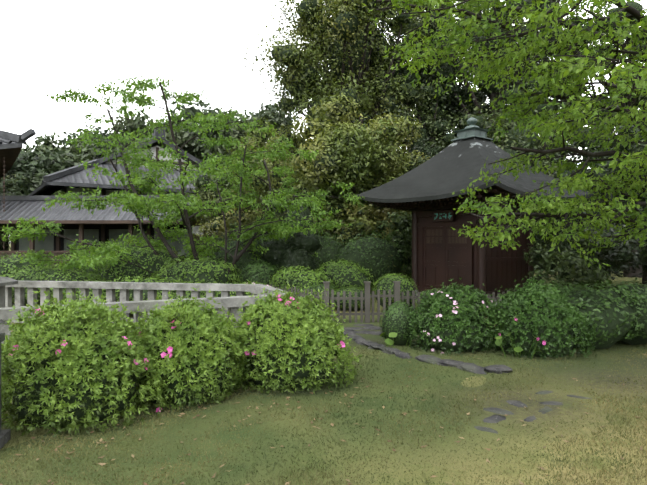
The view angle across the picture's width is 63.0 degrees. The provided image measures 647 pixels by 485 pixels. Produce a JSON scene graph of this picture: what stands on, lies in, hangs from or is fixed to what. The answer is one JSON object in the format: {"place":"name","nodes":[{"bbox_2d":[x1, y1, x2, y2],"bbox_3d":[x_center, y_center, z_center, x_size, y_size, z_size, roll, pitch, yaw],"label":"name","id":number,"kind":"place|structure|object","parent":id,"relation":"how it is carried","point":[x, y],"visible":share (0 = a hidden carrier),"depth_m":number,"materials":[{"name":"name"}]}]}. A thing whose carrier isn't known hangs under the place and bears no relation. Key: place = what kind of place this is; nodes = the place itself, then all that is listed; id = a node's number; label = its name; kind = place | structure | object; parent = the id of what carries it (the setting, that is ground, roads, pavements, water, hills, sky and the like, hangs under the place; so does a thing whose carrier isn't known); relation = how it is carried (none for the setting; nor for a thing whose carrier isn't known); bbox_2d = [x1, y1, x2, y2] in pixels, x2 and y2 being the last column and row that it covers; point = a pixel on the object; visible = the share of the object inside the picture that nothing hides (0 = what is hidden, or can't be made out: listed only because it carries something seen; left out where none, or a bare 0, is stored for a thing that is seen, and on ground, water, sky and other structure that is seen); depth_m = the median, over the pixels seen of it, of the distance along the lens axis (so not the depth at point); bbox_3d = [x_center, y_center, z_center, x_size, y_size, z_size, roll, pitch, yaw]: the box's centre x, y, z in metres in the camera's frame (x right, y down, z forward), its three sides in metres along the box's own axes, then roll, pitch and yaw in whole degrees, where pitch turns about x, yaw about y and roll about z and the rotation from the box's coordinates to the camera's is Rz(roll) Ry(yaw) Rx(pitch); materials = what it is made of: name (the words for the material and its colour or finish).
{"place":"outdoors","nodes":[
{"label":"outdoors","id":0,"kind":"place"},
{"bbox_2d":[0,243,646,484],"bbox_3d":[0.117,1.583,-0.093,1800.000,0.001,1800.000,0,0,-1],"label":"ground","id":1,"kind":"structure","parent":0,"point":[473,379],"depth_m":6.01,"materials":[{"name":"green plant"}]},
{"bbox_2d":[0,319,10,448],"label":"stone post","id":2,"kind":"object","parent":1,"relation":"on","point":[5,435],"visible":0.89,"depth_m":4.16,"materials":[{"name":"stone"}]},
{"bbox_2d":[0,276,17,307],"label":"fence post","id":3,"kind":"object","parent":1,"relation":"on","point":[5,281],"visible":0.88,"depth_m":8.20,"materials":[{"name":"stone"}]},
{"bbox_2d":[0,129,35,250],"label":"building","id":4,"kind":"structure","parent":1,"relation":"on","point":[11,145],"depth_m":20.73,"materials":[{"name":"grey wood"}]},
{"bbox_2d":[1,290,168,438],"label":"azalea bush","id":5,"kind":"object","parent":1,"relation":"on","point":[68,374],"visible":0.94,"depth_m":4.50,"materials":[{"name":"green plant"}]},
{"bbox_2d":[0,195,201,270],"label":"house","id":6,"kind":"structure","parent":1,"relation":"on","point":[108,223],"depth_m":21.55,"materials":[{"name":"grey wood"}]},
{"bbox_2d":[27,126,227,257],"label":"house","id":7,"kind":"structure","parent":1,"relation":"on","point":[75,176],"depth_m":24.80,"materials":[{"name":"tile"}]},
{"bbox_2d":[0,95,296,250],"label":"forest trees","id":8,"kind":"object","parent":1,"relation":"on","point":[47,157],"depth_m":40.19,"materials":[{"name":"green plant"}]},
{"bbox_2d":[0,280,296,344],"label":"stone fence","id":9,"kind":"object","parent":1,"relation":"on","point":[231,304],"visible":0.27,"depth_m":8.82,"materials":[{"name":"stone"}]},
{"bbox_2d":[0,75,373,276],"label":"young tree","id":10,"kind":"object","parent":1,"relation":"on","point":[137,205],"visible":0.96,"depth_m":12.51,"materials":[{"name":"green plant"}]},
{"bbox_2d":[130,287,251,411],"bbox_3d":[-1.485,1.044,5.487,1.505,1.165,1.425,0,0,-1],"label":"azalea bush","id":11,"kind":"object","parent":1,"relation":"on","point":[196,359],"visible":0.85,"depth_m":5.15,"materials":[{"name":"green plant"}]},
{"bbox_2d":[0,229,411,314],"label":"shrubs","id":12,"kind":"object","parent":1,"relation":"on","point":[337,264],"visible":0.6,"depth_m":13.18,"materials":[{"name":"green plant"}]},
{"bbox_2d":[234,280,282,311],"bbox_3d":[-1.414,1.168,11.039,1.463,0.842,1.280,0,0,-1],"label":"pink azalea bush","id":13,"kind":"object","parent":1,"relation":"on","point":[250,282],"visible":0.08,"depth_m":11.11,"materials":[{"name":"green plant"}]},
{"bbox_2d":[229,283,361,394],"bbox_3d":[-0.410,1.039,6.019,1.690,1.104,1.526,0,0,-1],"label":"azalea bush","id":14,"kind":"object","parent":1,"relation":"on","point":[291,346],"visible":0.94,"depth_m":5.61,"materials":[{"name":"green plant"}]},
{"bbox_2d":[281,191,314,242],"bbox_3d":[-0.724,0.002,16.352,1.134,3.173,1.075,0,0,-44],"label":"conifer shrub","id":15,"kind":"object","parent":1,"relation":"on","point":[304,213],"visible":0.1,"depth_m":16.07,"materials":[{"name":"green plant"}]},
{"bbox_2d":[0,127,646,290],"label":"understory shrubs","id":16,"kind":"object","parent":1,"relation":"on","point":[571,267],"visible":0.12,"depth_m":14.64,"materials":[{"name":"green plant"}]},
{"bbox_2d":[0,354,646,484],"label":"fallen leaves","id":17,"kind":"object","parent":1,"relation":"on","point":[286,483],"visible":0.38,"depth_m":4.25,"materials":[{"name":"brown plant"}]},
{"bbox_2d":[270,281,508,322],"bbox_3d":[1.798,1.174,10.944,6.493,0.810,1.673,0,0,6],"label":"picket fence","id":18,"kind":"object","parent":1,"relation":"on","point":[368,296],"visible":0.31,"depth_m":10.38,"materials":[{"name":"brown wood"}]},
{"bbox_2d":[171,0,646,284],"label":"forest trees","id":19,"kind":"object","parent":1,"relation":"on","point":[362,123],"visible":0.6,"depth_m":21.12,"materials":[{"name":"green plant"}]},
{"bbox_2d":[402,277,505,355],"bbox_3d":[1.949,1.072,7.973,1.675,1.065,1.391,0,0,-1],"label":"flowering bush","id":20,"kind":"object","parent":1,"relation":"on","point":[450,320],"visible":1,"depth_m":7.62,"materials":[{"name":"green plant"}]},
{"bbox_2d":[380,325,541,359],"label":"small plants","id":21,"kind":"object","parent":1,"relation":"on","point":[390,342],"visible":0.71,"depth_m":7.31,"materials":[{"name":"green plant"}]},
{"bbox_2d":[340,324,591,433],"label":"stepping stones","id":22,"kind":"object","parent":1,"relation":"on","point":[351,332],"visible":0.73,"depth_m":6.52,"materials":[{"name":"grey stone"}]},
{"bbox_2d":[296,273,646,348],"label":"shrubs","id":23,"kind":"object","parent":1,"relation":"on","point":[618,312],"visible":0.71,"depth_m":7.88,"materials":[{"name":"green plant"}]},
{"bbox_2d":[357,117,593,308],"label":"pavilion","id":24,"kind":"structure","parent":1,"relation":"on","point":[442,251],"depth_m":13.66,"materials":[{"name":"brown wood"}]},
{"bbox_2d":[362,0,646,269],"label":"tree","id":25,"kind":"object","parent":1,"relation":"on","point":[573,85],"visible":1,"depth_m":8.12,"materials":[{"name":"green plant"}]},
{"bbox_2d":[488,274,605,359],"bbox_3d":[3.165,1.029,7.676,1.569,1.131,1.551,0,0,-1],"label":"azalea bush","id":26,"kind":"object","parent":1,"relation":"on","point":[528,312],"visible":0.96,"depth_m":7.27,"materials":[{"name":"green plant"}]},
{"bbox_2d":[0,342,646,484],"bbox_3d":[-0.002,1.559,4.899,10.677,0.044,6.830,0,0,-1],"label":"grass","id":27,"kind":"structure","parent":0,"point":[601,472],"depth_m":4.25,"materials":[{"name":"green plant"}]},
{"bbox_2d":[0,0,646,241],"label":"sky","id":28,"kind":"structure","parent":0,"point":[48,46],"materials":[{"name":"white"}]},
{"bbox_2d":[185,167,642,271],"bbox_3d":[11.584,-2.063,27.086,40.634,7.284,6.991,0,0,23],"label":"forest thicket","id":29,"kind":"object","parent":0,"point":[539,242],"depth_m":29.94,"materials":[{"name":"green plant"}]}
]}

